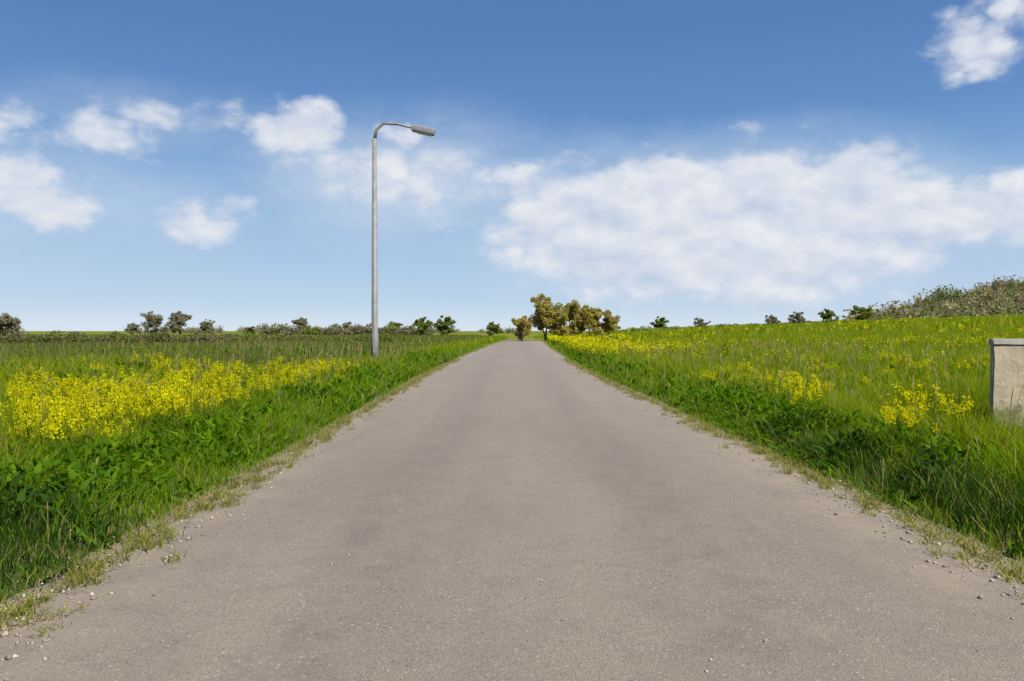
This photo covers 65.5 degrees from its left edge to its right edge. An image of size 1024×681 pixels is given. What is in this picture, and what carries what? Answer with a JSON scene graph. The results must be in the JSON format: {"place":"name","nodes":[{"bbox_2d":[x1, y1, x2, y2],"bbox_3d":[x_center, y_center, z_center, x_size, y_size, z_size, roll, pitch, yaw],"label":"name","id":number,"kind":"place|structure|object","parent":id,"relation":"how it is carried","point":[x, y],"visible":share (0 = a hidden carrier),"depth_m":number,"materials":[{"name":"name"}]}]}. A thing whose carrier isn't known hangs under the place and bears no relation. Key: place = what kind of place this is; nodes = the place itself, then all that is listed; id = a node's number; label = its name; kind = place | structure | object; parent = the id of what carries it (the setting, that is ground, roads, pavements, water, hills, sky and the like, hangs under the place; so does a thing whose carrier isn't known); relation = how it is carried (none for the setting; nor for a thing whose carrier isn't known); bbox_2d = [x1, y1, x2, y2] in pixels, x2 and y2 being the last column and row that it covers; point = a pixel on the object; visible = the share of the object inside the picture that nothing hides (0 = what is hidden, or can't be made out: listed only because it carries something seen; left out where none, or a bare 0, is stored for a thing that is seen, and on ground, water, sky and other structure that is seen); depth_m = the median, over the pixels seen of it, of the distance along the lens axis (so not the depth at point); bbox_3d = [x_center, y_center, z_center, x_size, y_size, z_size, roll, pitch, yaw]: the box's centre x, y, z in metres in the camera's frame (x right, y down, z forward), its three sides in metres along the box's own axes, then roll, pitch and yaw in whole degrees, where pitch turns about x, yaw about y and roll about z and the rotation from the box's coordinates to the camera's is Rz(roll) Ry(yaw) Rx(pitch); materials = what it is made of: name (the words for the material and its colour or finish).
{"place":"outdoors","nodes":[
{"label":"outdoors","id":0,"kind":"place"},
{"bbox_2d":[71,399,106,452],"bbox_3d":[-4.172,0.978,7.859,0.303,0.794,0.345,0,1,-31],"label":"mustard plant","id":1,"kind":"object","parent":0,"point":[92,410],"visible":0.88,"depth_m":7.82,"materials":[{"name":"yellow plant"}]},
{"bbox_2d":[151,391,191,443],"bbox_3d":[-3.849,0.954,9.009,0.339,0.779,0.409,-1,1,-41],"label":"mustard plant","id":2,"kind":"object","parent":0,"point":[166,405],"visible":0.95,"depth_m":8.99,"materials":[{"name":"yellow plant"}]},
{"bbox_2d":[165,387,191,416],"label":"mustard plant","id":3,"kind":"object","parent":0,"point":[176,392],"visible":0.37,"depth_m":10.21,"materials":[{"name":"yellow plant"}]},
{"bbox_2d":[0,340,505,631],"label":"shoulder","id":4,"kind":"object","parent":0,"point":[46,583],"visible":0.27,"depth_m":5.32},
{"bbox_2d":[253,377,275,397],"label":"mustard plant","id":5,"kind":"object","parent":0,"point":[262,385],"visible":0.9,"depth_m":13.50,"materials":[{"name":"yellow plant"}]},
{"bbox_2d":[293,364,307,390],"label":"mustard plant","id":6,"kind":"object","parent":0,"point":[302,371],"visible":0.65,"depth_m":16.44,"materials":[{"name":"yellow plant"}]},
{"bbox_2d":[0,340,1023,680],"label":"road","id":7,"kind":"structure","parent":0,"point":[446,566],"depth_m":4.76,"materials":[{"name":"grey asphalt"}]},
{"bbox_2d":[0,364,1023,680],"bbox_3d":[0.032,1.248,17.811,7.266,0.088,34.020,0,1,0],"label":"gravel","id":8,"kind":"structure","parent":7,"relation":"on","point":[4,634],"depth_m":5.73,"materials":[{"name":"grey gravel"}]},
{"bbox_2d":[0,314,1023,638],"bbox_3d":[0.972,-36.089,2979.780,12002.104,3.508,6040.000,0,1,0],"label":"ground","id":9,"kind":"structure","parent":0,"point":[478,333],"depth_m":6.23,"materials":[{"name":"green plant"}]},
{"bbox_2d":[0,312,22,337],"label":"tree","id":10,"kind":"object","parent":9,"relation":"on","point":[8,323],"visible":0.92,"depth_m":74.11,"materials":[{"name":"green plant"}]},
{"bbox_2d":[37,404,84,481],"bbox_3d":[-3.894,0.963,6.882,0.389,0.817,0.257,-1,1,-59],"label":"mustard plant","id":11,"kind":"object","parent":9,"relation":"on","point":[53,430],"visible":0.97,"depth_m":6.87,"materials":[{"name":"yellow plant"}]},
{"bbox_2d":[0,330,242,344],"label":"hedge","id":12,"kind":"object","parent":9,"relation":"on","point":[161,335],"visible":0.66,"depth_m":65.06,"materials":[{"name":"green plant"}]},
{"bbox_2d":[124,323,139,333],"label":"tree","id":13,"kind":"object","parent":9,"relation":"on","point":[132,327],"visible":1,"depth_m":204.40,"materials":[{"name":"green plant"}]},
{"bbox_2d":[140,311,168,334],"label":"tree","id":14,"kind":"object","parent":9,"relation":"on","point":[152,321],"visible":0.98,"depth_m":189.55,"materials":[{"name":"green plant"}]},
{"bbox_2d":[165,310,191,334],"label":"tree","id":15,"kind":"object","parent":9,"relation":"on","point":[178,318],"visible":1,"depth_m":185.14,"materials":[{"name":"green plant"}]},
{"bbox_2d":[196,319,215,334],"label":"tree","id":16,"kind":"object","parent":9,"relation":"on","point":[204,326],"visible":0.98,"depth_m":199.44,"materials":[{"name":"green plant"}]},
{"bbox_2d":[234,383,250,404],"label":"mustard plant","id":17,"kind":"object","parent":9,"relation":"on","point":[247,398],"visible":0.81,"depth_m":11.51,"materials":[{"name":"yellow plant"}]},
{"bbox_2d":[243,326,255,333],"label":"tree","id":18,"kind":"object","parent":9,"relation":"on","point":[251,330],"visible":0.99,"depth_m":214.73,"materials":[{"name":"green plant"}]},
{"bbox_2d":[0,323,517,332],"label":"woodland","id":19,"kind":"object","parent":9,"relation":"on","point":[242,329],"visible":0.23,"depth_m":486.45,"materials":[{"name":"green plant"}]},
{"bbox_2d":[291,317,311,328],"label":"tree","id":20,"kind":"object","parent":9,"relation":"on","point":[302,322],"visible":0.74,"depth_m":198.91,"materials":[{"name":"green plant"}]},
{"bbox_2d":[233,332,405,342],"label":"hedge","id":21,"kind":"object","parent":9,"relation":"on","point":[288,337],"visible":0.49,"depth_m":76.52,"materials":[{"name":"green plant"}]},
{"bbox_2d":[334,322,351,333],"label":"tree","id":22,"kind":"object","parent":9,"relation":"on","point":[348,325],"visible":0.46,"depth_m":214.36,"materials":[{"name":"green plant"}]},
{"bbox_2d":[255,322,434,335],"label":"hedge","id":23,"kind":"object","parent":9,"relation":"on","point":[332,330],"visible":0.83,"depth_m":189.79,"materials":[{"name":"green plant"}]},
{"bbox_2d":[389,321,402,328],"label":"tree","id":24,"kind":"object","parent":9,"relation":"on","point":[396,324],"visible":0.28,"depth_m":209.21,"materials":[{"name":"green plant"}]},
{"bbox_2d":[371,122,434,358],"bbox_3d":[-4.278,-3.619,30.959,2.578,9.723,0.450,0,1,0],"label":"street lamp","id":25,"kind":"object","parent":9,"relation":"on","point":[423,130],"visible":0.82,"depth_m":30.86,"materials":[{"name":"metal"}]},
{"bbox_2d":[409,317,432,334],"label":"tree","id":26,"kind":"object","parent":9,"relation":"on","point":[421,324],"visible":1,"depth_m":179.04,"materials":[{"name":"green plant"}]},
{"bbox_2d":[432,315,455,334],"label":"tree","id":27,"kind":"object","parent":9,"relation":"on","point":[441,326],"visible":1,"depth_m":175.02,"materials":[{"name":"green plant"}]},
{"bbox_2d":[486,321,503,335],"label":"tree","id":28,"kind":"object","parent":9,"relation":"on","point":[492,327],"visible":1,"depth_m":189.58,"materials":[{"name":"green plant"}]},
{"bbox_2d":[0,341,1023,559],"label":"weeds","id":29,"kind":"object","parent":9,"relation":"on","point":[739,397],"visible":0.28,"depth_m":9.21,"materials":[{"name":"green plant"}]},
{"bbox_2d":[0,313,1023,468],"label":"yellow flowers","id":30,"kind":"object","parent":9,"relation":"on","point":[80,397],"visible":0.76,"depth_m":13.21,"materials":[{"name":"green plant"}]},
{"bbox_2d":[511,315,532,340],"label":"brown tree","id":31,"kind":"object","parent":9,"relation":"on","point":[522,324],"visible":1,"depth_m":113.32,"materials":[{"name":"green plant"}]},
{"bbox_2d":[528,293,566,339],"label":"brown tree","id":32,"kind":"object","parent":9,"relation":"on","point":[540,322],"visible":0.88,"depth_m":116.63,"materials":[{"name":"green plant"}]},
{"bbox_2d":[546,308,571,335],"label":"brown tree","id":33,"kind":"object","parent":9,"relation":"on","point":[559,317],"visible":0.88,"depth_m":115.24,"materials":[{"name":"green plant"}]},
{"bbox_2d":[549,299,584,336],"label":"brown tree","id":34,"kind":"object","parent":9,"relation":"on","point":[574,307],"visible":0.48,"depth_m":124.51,"materials":[{"name":"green plant"}]},
{"bbox_2d":[574,304,603,336],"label":"brown tree","id":35,"kind":"object","parent":9,"relation":"on","point":[588,317],"visible":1,"depth_m":118.53,"materials":[{"name":"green plant"}]},
{"bbox_2d":[597,310,620,334],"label":"brown tree","id":36,"kind":"object","parent":9,"relation":"on","point":[609,322],"visible":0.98,"depth_m":121.12,"materials":[{"name":"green plant"}]},
{"bbox_2d":[649,316,669,328],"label":"bush","id":37,"kind":"object","parent":9,"relation":"on","point":[660,323],"visible":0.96,"depth_m":149.41,"materials":[{"name":"green plant"}]},
{"bbox_2d":[693,317,710,326],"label":"bush","id":38,"kind":"object","parent":9,"relation":"on","point":[699,322],"visible":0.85,"depth_m":149.81,"materials":[{"name":"green plant"}]},
{"bbox_2d":[623,316,894,331],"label":"hedge","id":39,"kind":"object","parent":9,"relation":"on","point":[641,328],"visible":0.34,"depth_m":143.67,"materials":[{"name":"green plant"}]},
{"bbox_2d":[764,315,780,323],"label":"bush","id":40,"kind":"object","parent":9,"relation":"on","point":[772,319],"visible":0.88,"depth_m":149.74,"materials":[{"name":"green plant"}]},
{"bbox_2d":[783,372,800,412],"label":"mustard plant","id":41,"kind":"object","parent":9,"relation":"on","point":[791,385],"visible":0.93,"depth_m":11.83,"materials":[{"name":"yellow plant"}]},
{"bbox_2d":[788,311,805,324],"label":"bush","id":42,"kind":"object","parent":9,"relation":"on","point":[797,317],"visible":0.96,"depth_m":145.75,"materials":[{"name":"green plant"}]},
{"bbox_2d":[808,374,827,423],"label":"mustard plant","id":43,"kind":"object","parent":9,"relation":"on","point":[817,389],"visible":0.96,"depth_m":10.91,"materials":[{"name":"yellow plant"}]},
{"bbox_2d":[818,309,839,321],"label":"bush","id":44,"kind":"object","parent":9,"relation":"on","point":[827,314],"visible":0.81,"depth_m":149.83,"materials":[{"name":"green plant"}]},
{"bbox_2d":[850,305,873,319],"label":"bush","id":45,"kind":"object","parent":9,"relation":"on","point":[865,313],"visible":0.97,"depth_m":149.45,"materials":[{"name":"green plant"}]},
{"bbox_2d":[876,381,913,443],"bbox_3d":[4.361,0.899,8.951,0.471,0.896,0.390,0,1,-9],"label":"mustard plant","id":46,"kind":"object","parent":9,"relation":"on","point":[904,395],"visible":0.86,"depth_m":8.96,"materials":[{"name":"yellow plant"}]},
{"bbox_2d":[883,398,916,468],"bbox_3d":[3.902,0.966,8.022,0.295,0.774,0.336,0,1,21],"label":"mustard plant","id":47,"kind":"object","parent":9,"relation":"on","point":[904,412],"visible":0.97,"depth_m":8.00,"materials":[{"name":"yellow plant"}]},
{"bbox_2d":[919,384,956,451],"bbox_3d":[4.602,0.916,8.623,0.339,0.889,0.386,0,1,22],"label":"mustard plant","id":48,"kind":"object","parent":9,"relation":"on","point":[942,400],"visible":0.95,"depth_m":8.59,"materials":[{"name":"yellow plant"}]},
{"bbox_2d":[946,396,973,433],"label":"mustard plant","id":49,"kind":"object","parent":9,"relation":"on","point":[960,408],"visible":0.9,"depth_m":8.35,"materials":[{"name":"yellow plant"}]},
{"bbox_2d":[989,339,1023,426],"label":"stone slab","id":50,"kind":"structure","parent":9,"relation":"on","point":[1007,368],"depth_m":12.28,"materials":[{"name":"stone"}]},
{"bbox_2d":[0,0,1023,330],"label":"sky","id":51,"kind":"structure","parent":0,"point":[718,162],"materials":[{"name":"blue"}]},
{"bbox_2d":[768,371,789,389],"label":"mustard plant","id":52,"kind":"object","parent":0,"point":[779,374],"visible":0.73,"depth_m":14.50,"materials":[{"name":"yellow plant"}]},
{"bbox_2d":[545,343,1023,577],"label":"shoulder","id":53,"kind":"object","parent":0,"point":[886,508],"visible":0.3,"depth_m":6.26},
{"bbox_2d":[791,372,807,392],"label":"mustard plant","id":54,"kind":"object","parent":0,"point":[805,379],"visible":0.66,"depth_m":12.96,"materials":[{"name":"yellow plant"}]},
{"bbox_2d":[791,386,813,417],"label":"mustard plant","id":55,"kind":"object","parent":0,"point":[809,394],"visible":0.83,"depth_m":11.19,"materials":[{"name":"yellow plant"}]},
{"bbox_2d":[790,383,819,427],"bbox_3d":[3.947,0.945,10.733,0.395,0.752,0.327,0,1,19],"label":"mustard plant","id":56,"kind":"object","parent":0,"point":[802,390],"visible":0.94,"depth_m":10.74,"materials":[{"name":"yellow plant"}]},
{"bbox_2d":[798,375,833,406],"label":"mustard plant","id":57,"kind":"object","parent":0,"point":[813,378],"visible":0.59,"depth_m":11.52,"materials":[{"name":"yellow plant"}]},
{"bbox_2d":[878,401,899,456],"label":"mustard plant","id":58,"kind":"object","parent":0,"point":[886,416],"visible":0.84,"depth_m":8.51,"materials":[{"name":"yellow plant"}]},
{"bbox_2d":[906,384,929,423],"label":"mustard plant","id":59,"kind":"object","parent":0,"point":[917,398],"visible":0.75,"depth_m":9.24,"materials":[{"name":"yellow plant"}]},
{"bbox_2d":[905,405,939,456],"bbox_3d":[4.229,1.010,8.240,0.298,0.686,0.361,0,1,17],"label":"mustard plant","id":60,"kind":"object","parent":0,"point":[921,414],"visible":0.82,"depth_m":8.21,"materials":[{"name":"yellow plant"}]},
{"bbox_2d":[913,293,1023,317],"bbox_3d":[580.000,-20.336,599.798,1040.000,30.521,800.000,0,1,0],"label":"hill","id":61,"kind":"structure","parent":0,"point":[954,304],"depth_m":327.32,"materials":[{"name":"green plant"}]},
{"bbox_2d":[840,275,1023,319],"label":"woodland","id":62,"kind":"object","parent":61,"relation":"on","point":[995,297],"visible":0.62,"depth_m":300.42,"materials":[{"name":"green plant"}]}
]}

